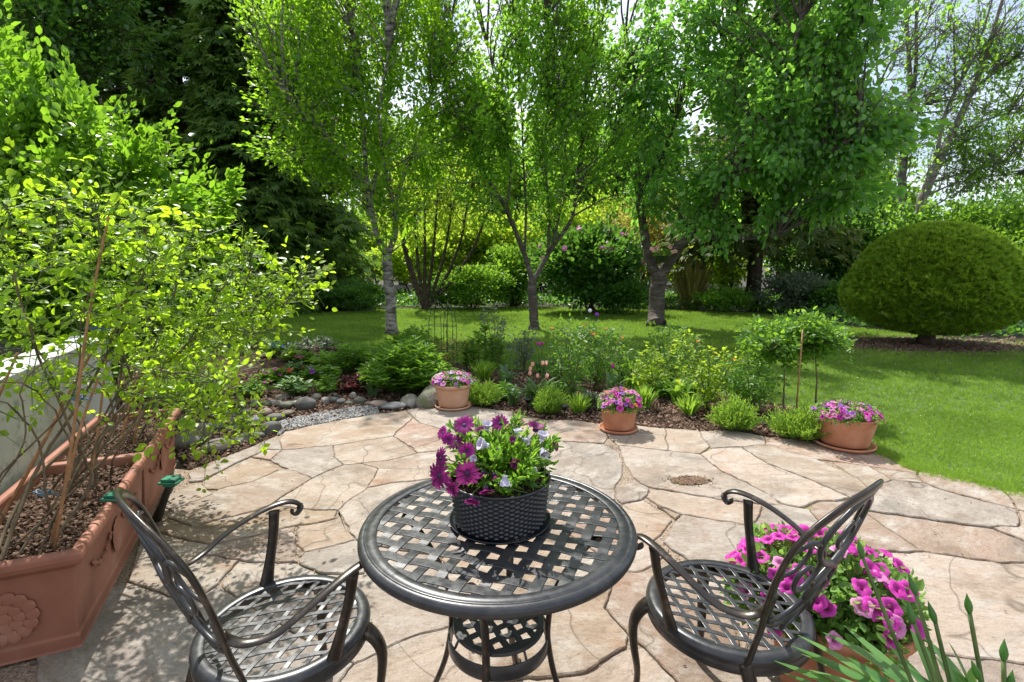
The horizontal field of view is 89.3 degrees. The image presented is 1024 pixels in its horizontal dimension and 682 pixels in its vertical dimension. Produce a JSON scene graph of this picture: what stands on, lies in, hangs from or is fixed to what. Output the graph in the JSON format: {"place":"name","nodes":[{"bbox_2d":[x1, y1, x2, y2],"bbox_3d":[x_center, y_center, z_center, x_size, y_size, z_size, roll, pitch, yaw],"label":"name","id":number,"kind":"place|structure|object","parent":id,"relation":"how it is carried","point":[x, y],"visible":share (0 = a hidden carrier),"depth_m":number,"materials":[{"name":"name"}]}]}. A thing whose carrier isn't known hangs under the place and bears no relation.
{"place":"outdoors","nodes":[
{"label":"outdoors","id":0,"kind":"place"},
{"bbox_2d":[0,307,1023,484],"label":"lawn","id":1,"kind":"structure","parent":0,"point":[916,398],"depth_m":6.51,"materials":[{"name":"green plant"}]},
{"bbox_2d":[318,278,385,311],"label":"ivy shrub","id":2,"kind":"object","parent":1,"relation":"on","point":[338,294],"visible":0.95,"depth_m":15.61,"materials":[{"name":"green plant"}]},
{"bbox_2d":[219,0,526,334],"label":"birch tree","id":3,"kind":"object","parent":1,"relation":"on","point":[283,52],"visible":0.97,"depth_m":9.74,"materials":[{"name":"green plant"}]},
{"bbox_2d":[383,97,508,309],"bbox_3d":[-2.476,-4.034,15.873,4.033,6.314,3.204,6,10,34],"label":"multistem shrub","id":4,"kind":"object","parent":1,"relation":"on","point":[420,292],"visible":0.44,"depth_m":16.30,"materials":[{"name":"green plant"}]},
{"bbox_2d":[432,263,520,308],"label":"green shrub","id":5,"kind":"object","parent":1,"relation":"on","point":[490,283],"visible":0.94,"depth_m":16.36,"materials":[{"name":"green plant"}]},
{"bbox_2d":[429,0,665,329],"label":"plum tree","id":6,"kind":"object","parent":1,"relation":"on","point":[564,75],"visible":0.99,"depth_m":10.55,"materials":[{"name":"green plant"}]},
{"bbox_2d":[518,217,658,312],"bbox_3d":[2.239,-2.247,15.451,4.137,2.882,3.719,0,8,0],"label":"rhododendron","id":7,"kind":"object","parent":1,"relation":"on","point":[596,252],"visible":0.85,"depth_m":14.73,"materials":[{"name":"green plant"}]},
{"bbox_2d":[588,274,649,314],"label":"dark shrub","id":8,"kind":"object","parent":1,"relation":"on","point":[632,290],"visible":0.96,"depth_m":14.55,"materials":[{"name":"green plant"}]},
{"bbox_2d":[689,284,756,311],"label":"dark shrub","id":9,"kind":"object","parent":1,"relation":"on","point":[733,296],"visible":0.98,"depth_m":15.31,"materials":[{"name":"green plant"}]},
{"bbox_2d":[572,0,958,326],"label":"cherry tree","id":10,"kind":"object","parent":1,"relation":"on","point":[850,128],"visible":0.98,"depth_m":10.01,"materials":[{"name":"green plant"}]},
{"bbox_2d":[707,332,1023,359],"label":"leaf litter","id":11,"kind":"object","parent":1,"relation":"on","point":[952,344],"visible":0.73,"depth_m":9.32,"materials":[{"name":"brown plant"}]},
{"bbox_2d":[837,219,1023,345],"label":"clipped yew","id":12,"kind":"object","parent":1,"relation":"on","point":[926,282],"visible":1,"depth_m":8.45,"materials":[{"name":"green plant"}]},
{"bbox_2d":[864,444,1023,499],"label":"edge grass","id":13,"kind":"structure","parent":1,"relation":"on","point":[905,462],"depth_m":3.60,"materials":[{"name":"green plant"}]},
{"bbox_2d":[0,266,1023,469],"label":"ground","id":14,"kind":"structure","parent":0,"point":[181,466],"depth_m":16.35,"materials":[{"name":"brown soil"}]},
{"bbox_2d":[0,334,115,495],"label":"garden wall","id":15,"kind":"structure","parent":14,"relation":"on","point":[9,448],"depth_m":2.86,"materials":[{"name":"paint"}]},
{"bbox_2d":[0,0,196,131],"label":"broadleaf tree","id":16,"kind":"object","parent":14,"relation":"on","point":[84,29],"visible":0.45,"depth_m":12.07,"materials":[{"name":"green plant"}]},
{"bbox_2d":[71,1,171,174],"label":"thuja tree","id":17,"kind":"object","parent":14,"relation":"on","point":[118,80],"visible":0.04,"depth_m":15.63,"materials":[{"name":"green plant"}]},
{"bbox_2d":[111,0,240,292],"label":"thuja tree","id":18,"kind":"object","parent":14,"relation":"on","point":[158,104],"visible":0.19,"depth_m":14.81,"materials":[{"name":"green plant"}]},
{"bbox_2d":[169,0,333,317],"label":"thuja tree","id":19,"kind":"object","parent":14,"relation":"on","point":[215,62],"visible":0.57,"depth_m":14.13,"materials":[{"name":"green plant"}]},
{"bbox_2d":[241,1,382,308],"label":"thuja tree","id":20,"kind":"object","parent":14,"relation":"on","point":[338,225],"visible":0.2,"depth_m":16.15,"materials":[{"name":"green plant"}]},
{"bbox_2d":[348,212,419,285],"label":"background bush","id":21,"kind":"object","parent":14,"relation":"on","point":[370,246],"visible":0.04,"depth_m":23.99,"materials":[{"name":"green plant"}]},
{"bbox_2d":[348,94,461,284],"bbox_3d":[-7.319,-10.119,35.884,9.555,12.509,6.655,0,8,0],"label":"background tree","id":22,"kind":"object","parent":14,"relation":"on","point":[381,193],"visible":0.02,"depth_m":34.47,"materials":[{"name":"green plant"}]},
{"bbox_2d":[359,223,472,290],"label":"background bush","id":23,"kind":"object","parent":14,"relation":"on","point":[399,267],"visible":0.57,"depth_m":21.63,"materials":[{"name":"green plant"}]},
{"bbox_2d":[405,277,481,307],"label":"dark shrub","id":24,"kind":"object","parent":14,"relation":"on","point":[441,298],"visible":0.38,"depth_m":16.70,"materials":[{"name":"green plant"}]},
{"bbox_2d":[411,195,513,269],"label":"background bush","id":25,"kind":"object","parent":14,"relation":"on","point":[456,235],"visible":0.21,"depth_m":22.58,"materials":[{"name":"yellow plant"}]},
{"bbox_2d":[417,86,531,229],"bbox_3d":[-2.497,-11.084,36.927,10.350,14.079,7.304,0,8,0],"label":"background tree","id":26,"kind":"object","parent":14,"relation":"on","point":[515,192],"visible":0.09,"depth_m":35.18,"materials":[{"name":"green plant"}]},
{"bbox_2d":[114,343,872,469],"bbox_3d":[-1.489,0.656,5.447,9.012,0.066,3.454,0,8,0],"label":"bark mulch","id":27,"kind":"object","parent":14,"relation":"on","point":[581,414],"visible":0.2,"depth_m":5.26,"materials":[{"name":"brown wood"}]},
{"bbox_2d":[0,0,285,394],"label":"hazel shrub","id":28,"kind":"object","parent":27,"relation":"on","point":[42,120],"visible":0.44,"depth_m":5.04,"materials":[{"name":"green plant"}]},
{"bbox_2d":[174,433,207,450],"bbox_3d":[-2.607,0.822,4.182,0.267,0.160,0.212,0,8,0],"label":"border stone","id":29,"kind":"object","parent":27,"relation":"on","point":[180,445],"visible":0.46,"depth_m":4.11,"materials":[{"name":"grey stone"}]},
{"bbox_2d":[235,374,274,396],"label":"plant","id":30,"kind":"object","parent":27,"relation":"on","point":[254,384],"visible":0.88,"depth_m":5.75,"materials":[{"name":"green plant"}]},
{"bbox_2d":[254,367,289,383],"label":"flowering plant","id":31,"kind":"object","parent":27,"relation":"on","point":[275,374],"visible":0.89,"depth_m":6.36,"materials":[{"name":"green plant"}]},
{"bbox_2d":[258,337,296,356],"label":"flowering plant","id":32,"kind":"object","parent":27,"relation":"on","point":[277,345],"visible":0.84,"depth_m":8.23,"materials":[{"name":"green plant"}]},
{"bbox_2d":[274,375,314,396],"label":"leafy plant","id":33,"kind":"object","parent":27,"relation":"on","point":[296,385],"visible":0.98,"depth_m":5.75,"materials":[{"name":"green plant"}]},
{"bbox_2d":[287,335,347,350],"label":"leafy plant","id":34,"kind":"object","parent":27,"relation":"on","point":[326,342],"visible":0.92,"depth_m":8.93,"materials":[{"name":"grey plant"}]},
{"bbox_2d":[309,372,343,393],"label":"leafy plant","id":35,"kind":"object","parent":27,"relation":"on","point":[325,383],"visible":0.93,"depth_m":5.89,"materials":[{"name":"green plant"}]},
{"bbox_2d":[277,405,379,434],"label":"gravel","id":36,"kind":"structure","parent":27,"relation":"on","point":[326,415],"depth_m":4.93,"materials":[{"name":"grey gravel"}]},
{"bbox_2d":[335,373,366,392],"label":"leafy plant","id":37,"kind":"object","parent":27,"relation":"on","point":[349,384],"visible":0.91,"depth_m":5.92,"materials":[{"name":"red plant"}]},
{"bbox_2d":[320,341,384,374],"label":"leafy bush","id":38,"kind":"object","parent":27,"relation":"on","point":[347,358],"visible":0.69,"depth_m":6.82,"materials":[{"name":"green plant"}]},
{"bbox_2d":[356,335,458,394],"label":"peony bush","id":39,"kind":"object","parent":27,"relation":"on","point":[406,367],"visible":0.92,"depth_m":5.68,"materials":[{"name":"green plant"}]},
{"bbox_2d":[382,324,444,351],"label":"leafy bush","id":40,"kind":"object","parent":27,"relation":"on","point":[405,334],"visible":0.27,"depth_m":7.89,"materials":[{"name":"green plant"}]},
{"bbox_2d":[415,384,438,408],"bbox_3d":[-0.837,0.605,5.511,0.327,0.267,0.546,3,9,22],"label":"mossy boulder","id":41,"kind":"object","parent":27,"relation":"on","point":[427,398],"visible":0.49,"depth_m":5.29,"materials":[{"name":"grey stone"}]},
{"bbox_2d":[470,359,496,380],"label":"grass tuft","id":42,"kind":"object","parent":27,"relation":"on","point":[484,371],"visible":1,"depth_m":6.53,"materials":[{"name":"green plant"}]},
{"bbox_2d":[468,378,504,405],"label":"shrub","id":43,"kind":"object","parent":27,"relation":"on","point":[486,394],"visible":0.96,"depth_m":5.32,"materials":[{"name":"green plant"}]},
{"bbox_2d":[478,307,516,362],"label":"rose bush","id":44,"kind":"object","parent":27,"relation":"on","point":[502,323],"visible":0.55,"depth_m":7.56,"materials":[{"name":"green plant"}]},
{"bbox_2d":[507,327,539,372],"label":"rose bush","id":45,"kind":"object","parent":27,"relation":"on","point":[525,353],"visible":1,"depth_m":7.01,"materials":[{"name":"green plant"}]},
{"bbox_2d":[514,361,557,406],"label":"tulip clump","id":46,"kind":"object","parent":27,"relation":"on","point":[531,388],"visible":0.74,"depth_m":5.36,"materials":[{"name":"green plant"}]},
{"bbox_2d":[531,379,569,414],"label":"lavender","id":47,"kind":"object","parent":27,"relation":"on","point":[546,400],"visible":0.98,"depth_m":4.99,"materials":[{"name":"green plant"}]},
{"bbox_2d":[537,337,579,388],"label":"rose bush","id":48,"kind":"object","parent":27,"relation":"on","point":[558,370],"visible":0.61,"depth_m":6.19,"materials":[{"name":"green plant"}]},
{"bbox_2d":[537,309,613,398],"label":"rose bush","id":49,"kind":"object","parent":27,"relation":"on","point":[569,376],"visible":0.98,"depth_m":5.55,"materials":[{"name":"green plant"}]},
{"bbox_2d":[564,392,591,413],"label":"grass tuft","id":50,"kind":"object","parent":27,"relation":"on","point":[578,405],"visible":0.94,"depth_m":5.08,"materials":[{"name":"green plant"}]},
{"bbox_2d":[572,321,632,388],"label":"rose bush","id":51,"kind":"object","parent":27,"relation":"on","point":[598,377],"visible":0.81,"depth_m":5.99,"materials":[{"name":"green plant"}]},
{"bbox_2d":[598,338,647,384],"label":"rose bush","id":52,"kind":"object","parent":27,"relation":"on","point":[623,365],"visible":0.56,"depth_m":6.35,"materials":[{"name":"green plant"}]},
{"bbox_2d":[632,384,657,408],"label":"grass tuft","id":53,"kind":"object","parent":27,"relation":"on","point":[646,394],"visible":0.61,"depth_m":5.24,"materials":[{"name":"green plant"}]},
{"bbox_2d":[630,322,688,391],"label":"rose bush","id":54,"kind":"object","parent":27,"relation":"on","point":[649,373],"visible":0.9,"depth_m":5.79,"materials":[{"name":"green plant"}]},
{"bbox_2d":[645,320,701,381],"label":"rose bush","id":55,"kind":"object","parent":27,"relation":"on","point":[670,329],"visible":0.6,"depth_m":6.30,"materials":[{"name":"green plant"}]},
{"bbox_2d":[663,378,696,402],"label":"grass tuft","id":56,"kind":"object","parent":27,"relation":"on","point":[676,391],"visible":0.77,"depth_m":5.47,"materials":[{"name":"green plant"}]},
{"bbox_2d":[674,394,704,415],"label":"grass tuft","id":57,"kind":"object","parent":27,"relation":"on","point":[688,406],"visible":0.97,"depth_m":5.03,"materials":[{"name":"green plant"}]},
{"bbox_2d":[671,329,753,408],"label":"rose bush","id":58,"kind":"object","parent":27,"relation":"on","point":[707,391],"visible":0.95,"depth_m":5.22,"materials":[{"name":"green plant"}]},
{"bbox_2d":[704,389,765,430],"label":"lavender","id":59,"kind":"object","parent":27,"relation":"on","point":[732,416],"visible":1,"depth_m":4.50,"materials":[{"name":"green plant"}]},
{"bbox_2d":[712,350,790,413],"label":"rose bush","id":60,"kind":"object","parent":27,"relation":"on","point":[753,388],"visible":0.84,"depth_m":5.04,"materials":[{"name":"green plant"}]},
{"bbox_2d":[733,309,823,413],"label":"standard rose","id":61,"kind":"object","parent":27,"relation":"on","point":[774,345],"visible":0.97,"depth_m":4.88,"materials":[{"name":"green plant"}]},
{"bbox_2d":[762,399,831,441],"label":"lavender","id":62,"kind":"object","parent":27,"relation":"on","point":[801,425],"visible":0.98,"depth_m":4.28,"materials":[{"name":"green plant"}]},
{"bbox_2d":[786,306,857,406],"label":"standard rose","id":63,"kind":"object","parent":27,"relation":"on","point":[829,339],"visible":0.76,"depth_m":4.84,"materials":[{"name":"green plant"}]},
{"bbox_2d":[454,202,545,270],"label":"background bush","id":64,"kind":"object","parent":14,"relation":"on","point":[486,241],"visible":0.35,"depth_m":22.05,"materials":[{"name":"green plant"}]},
{"bbox_2d":[477,234,540,306],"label":"bush","id":65,"kind":"object","parent":14,"relation":"on","point":[502,257],"visible":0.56,"depth_m":17.52,"materials":[{"name":"green plant"}]},
{"bbox_2d":[504,92,628,222],"bbox_3d":[3.315,-10.701,35.842,9.922,13.631,7.044,0,8,0],"label":"background tree","id":66,"kind":"object","parent":14,"relation":"on","point":[567,156],"visible":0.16,"depth_m":34.42,"materials":[{"name":"green plant"}]},
{"bbox_2d":[542,187,630,268],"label":"background bush","id":67,"kind":"object","parent":14,"relation":"on","point":[579,219],"visible":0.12,"depth_m":22.96,"materials":[{"name":"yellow plant"}]},
{"bbox_2d":[215,288,1023,337],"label":"undergrowth","id":68,"kind":"object","parent":14,"relation":"on","point":[545,296],"visible":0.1,"depth_m":16.48,"materials":[{"name":"green plant"}]},
{"bbox_2d":[580,99,699,227],"bbox_3d":[9.094,-10.896,36.712,10.183,13.790,7.056,0,8,0],"label":"background tree","id":69,"kind":"object","parent":14,"relation":"on","point":[661,165],"visible":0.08,"depth_m":35.04,"materials":[{"name":"green plant"}]},
{"bbox_2d":[596,177,691,299],"bbox_3d":[4.734,-3.641,18.742,4.418,4.715,3.212,0,8,0],"label":"autumn shrub","id":70,"kind":"object","parent":14,"relation":"on","point":[654,233],"visible":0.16,"depth_m":18.09,"materials":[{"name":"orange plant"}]},
{"bbox_2d":[669,250,713,308],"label":"reed clump","id":71,"kind":"object","parent":14,"relation":"on","point":[697,279],"visible":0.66,"depth_m":16.63,"materials":[{"name":"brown plant"}]},
{"bbox_2d":[706,245,768,289],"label":"background bush","id":72,"kind":"object","parent":14,"relation":"on","point":[724,276],"visible":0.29,"depth_m":21.45,"materials":[{"name":"green plant"}]},
{"bbox_2d":[654,0,869,310],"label":"spruce tree","id":73,"kind":"object","parent":14,"relation":"on","point":[749,250],"visible":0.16,"depth_m":15.92,"materials":[{"name":"green plant"}]},
{"bbox_2d":[745,269,837,314],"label":"grey shrub","id":74,"kind":"object","parent":14,"relation":"on","point":[794,286],"visible":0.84,"depth_m":14.85,"materials":[{"name":"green plant"}]},
{"bbox_2d":[798,275,846,315],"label":"dark shrub","id":75,"kind":"object","parent":14,"relation":"on","point":[829,294],"visible":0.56,"depth_m":14.47,"materials":[{"name":"green plant"}]},
{"bbox_2d":[765,178,898,281],"bbox_3d":[11.027,-3.490,18.057,4.354,4.705,3.145,0,8,0],"label":"hedge bush","id":76,"kind":"object","parent":14,"relation":"on","point":[786,255],"visible":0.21,"depth_m":17.83,"materials":[{"name":"green plant"}]},
{"bbox_2d":[798,194,939,282],"bbox_3d":[12.041,-2.967,17.301,4.520,3.894,3.333,0,8,0],"label":"hedge bush","id":77,"kind":"object","parent":14,"relation":"on","point":[834,261],"visible":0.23,"depth_m":17.03,"materials":[{"name":"green plant"}]},
{"bbox_2d":[844,151,945,223],"bbox_3d":[17.173,-6.108,25.544,7.579,7.568,5.317,0,8,0],"label":"background tree","id":78,"kind":"object","parent":14,"relation":"on","point":[913,196],"visible":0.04,"depth_m":24.12,"materials":[{"name":"green plant"}]},
{"bbox_2d":[848,191,998,262],"bbox_3d":[13.404,-2.866,16.878,4.524,3.856,3.132,0,8,0],"label":"hedge bush","id":79,"kind":"object","parent":14,"relation":"on","point":[923,207],"visible":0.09,"depth_m":16.47,"materials":[{"name":"green plant"}]},
{"bbox_2d":[860,0,1012,225],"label":"sparse tree","id":80,"kind":"object","parent":14,"relation":"on","point":[929,95],"visible":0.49,"depth_m":18.47,"materials":[{"name":"green plant"}]},
{"bbox_2d":[905,0,1023,219],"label":"leaning tree","id":81,"kind":"object","parent":14,"relation":"on","point":[959,143],"visible":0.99,"depth_m":17.37,"materials":[{"name":"green plant"}]},
{"bbox_2d":[922,192,1023,242],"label":"hedge bush","id":82,"kind":"object","parent":14,"relation":"on","point":[963,207],"visible":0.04,"depth_m":15.88,"materials":[{"name":"green plant"}]},
{"bbox_2d":[943,166,1023,226],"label":"background tree","id":83,"kind":"object","parent":14,"relation":"on","point":[1002,194],"visible":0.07,"depth_m":22.96,"materials":[{"name":"green plant"}]},
{"bbox_2d":[951,196,1023,251],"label":"hedge bush","id":84,"kind":"object","parent":14,"relation":"on","point":[1020,241],"visible":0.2,"depth_m":15.42,"materials":[{"name":"green plant"}]},
{"bbox_2d":[0,406,1023,681],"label":"patio","id":85,"kind":"structure","parent":0,"point":[368,476],"depth_m":2.79,"materials":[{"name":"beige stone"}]},
{"bbox_2d":[0,453,149,665],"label":"long planter","id":86,"kind":"object","parent":85,"relation":"on","point":[52,601],"visible":0.77,"depth_m":2.04,"materials":[{"name":"ceramic"}]},
{"bbox_2d":[0,304,120,524],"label":"bamboo cane","id":87,"kind":"object","parent":86,"relation":"in","point":[24,477],"visible":0.54,"depth_m":2.14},
{"bbox_2d":[49,378,99,541],"bbox_3d":[-1.759,0.506,2.071,0.239,0.701,0.022,-8,12,-44],"label":"bamboo cane","id":88,"kind":"object","parent":86,"relation":"in","point":[75,446],"visible":0.62,"depth_m":2.07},
{"bbox_2d":[52,216,109,551],"bbox_3d":[-1.669,0.196,2.002,0.310,1.334,0.019,-5,10,-29],"label":"bamboo cane","id":89,"kind":"object","parent":86,"relation":"in","point":[64,489],"visible":0.87,"depth_m":2.00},
{"bbox_2d":[0,137,263,561],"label":"rose bush","id":90,"kind":"object","parent":86,"relation":"on","point":[27,324],"visible":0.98,"depth_m":2.07,"materials":[{"name":"green plant"}]},
{"bbox_2d":[51,171,337,503],"bbox_3d":[-1.598,-0.048,2.672,1.408,1.561,0.542,-6,10,-34],"label":"rose bush","id":91,"kind":"object","parent":86,"relation":"on","point":[204,315],"visible":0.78,"depth_m":2.67,"materials":[{"name":"green plant"}]},
{"bbox_2d":[45,408,180,519],"bbox_3d":[-2.462,0.771,3.281,0.508,0.410,1.028,-4,9,-24],"label":"long planter","id":92,"kind":"object","parent":85,"relation":"on","point":[158,468],"visible":0.43,"depth_m":3.24,"materials":[{"name":"ceramic"}]},
{"bbox_2d":[96,210,298,492],"bbox_3d":[-1.982,-0.026,3.123,1.310,1.554,1.207,0,8,0],"label":"rose bush","id":93,"kind":"object","parent":92,"relation":"on","point":[198,361],"visible":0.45,"depth_m":3.13,"materials":[{"name":"green plant"}]},
{"bbox_2d":[152,475,184,521],"bbox_3d":[-1.879,0.871,2.779,0.499,0.397,0.115,7,11,39],"label":"garden post","id":94,"kind":"object","parent":85,"relation":"on","point":[168,482],"visible":0.99,"depth_m":2.69,"materials":[{"name":"black metal"}]},
{"bbox_2d":[114,488,387,681],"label":"garden chair","id":95,"kind":"object","parent":85,"relation":"on","point":[169,563],"visible":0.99,"depth_m":1.37,"materials":[{"name":"metal"}]},
{"bbox_2d":[429,368,477,410],"bbox_3d":[-0.598,0.473,5.291,0.435,0.407,0.443,7,11,39],"label":"petunia pot","id":96,"kind":"object","parent":85,"relation":"on","point":[452,386],"visible":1,"depth_m":5.17,"materials":[{"name":"ceramic"}]},
{"bbox_2d":[357,474,636,681],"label":"bistro table","id":97,"kind":"object","parent":85,"relation":"on","point":[485,604],"visible":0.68,"depth_m":1.37,"materials":[{"name":"metal"}]},
{"bbox_2d":[430,408,563,544],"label":"potted african daisies","id":98,"kind":"object","parent":97,"relation":"on","point":[497,483],"visible":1,"depth_m":1.41,"materials":[{"name":"green plant"}]},
{"bbox_2d":[0,407,1023,681],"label":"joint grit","id":99,"kind":"object","parent":85,"relation":"on","point":[342,519],"visible":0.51,"depth_m":3.12,"materials":[{"name":"beige gravel"}]},
{"bbox_2d":[597,384,646,434],"bbox_3d":[0.945,0.579,4.563,0.434,0.413,0.422,-2,9,-14],"label":"petunia pot","id":100,"kind":"object","parent":85,"relation":"on","point":[619,415],"visible":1,"depth_m":4.45,"materials":[{"name":"plant"}]},
{"bbox_2d":[628,479,883,681],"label":"garden chair","id":101,"kind":"object","parent":85,"relation":"on","point":[752,663],"visible":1,"depth_m":1.44,"materials":[{"name":"metal"}]},
{"bbox_2d":[719,521,932,681],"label":"petunia pot","id":102,"kind":"object","parent":85,"relation":"on","point":[847,598],"visible":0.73,"depth_m":1.62,"materials":[{"name":"plant"}]},
{"bbox_2d":[808,398,884,453],"bbox_3d":[2.661,0.651,4.164,0.562,0.386,0.519,0,8,3],"label":"petunia pot","id":103,"kind":"object","parent":85,"relation":"on","point":[850,425],"visible":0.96,"depth_m":4.03,"materials":[{"name":"ceramic"}]},
{"bbox_2d":[775,538,1015,681],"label":"budding lily pot","id":104,"kind":"object","parent":85,"relation":"on","point":[888,666],"visible":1,"depth_m":1.19,"materials":[{"name":"plant"}]},
{"bbox_2d":[183,0,1023,265],"label":"sky","id":105,"kind":"structure","parent":0,"point":[693,118],"materials":[{"name":"white"}]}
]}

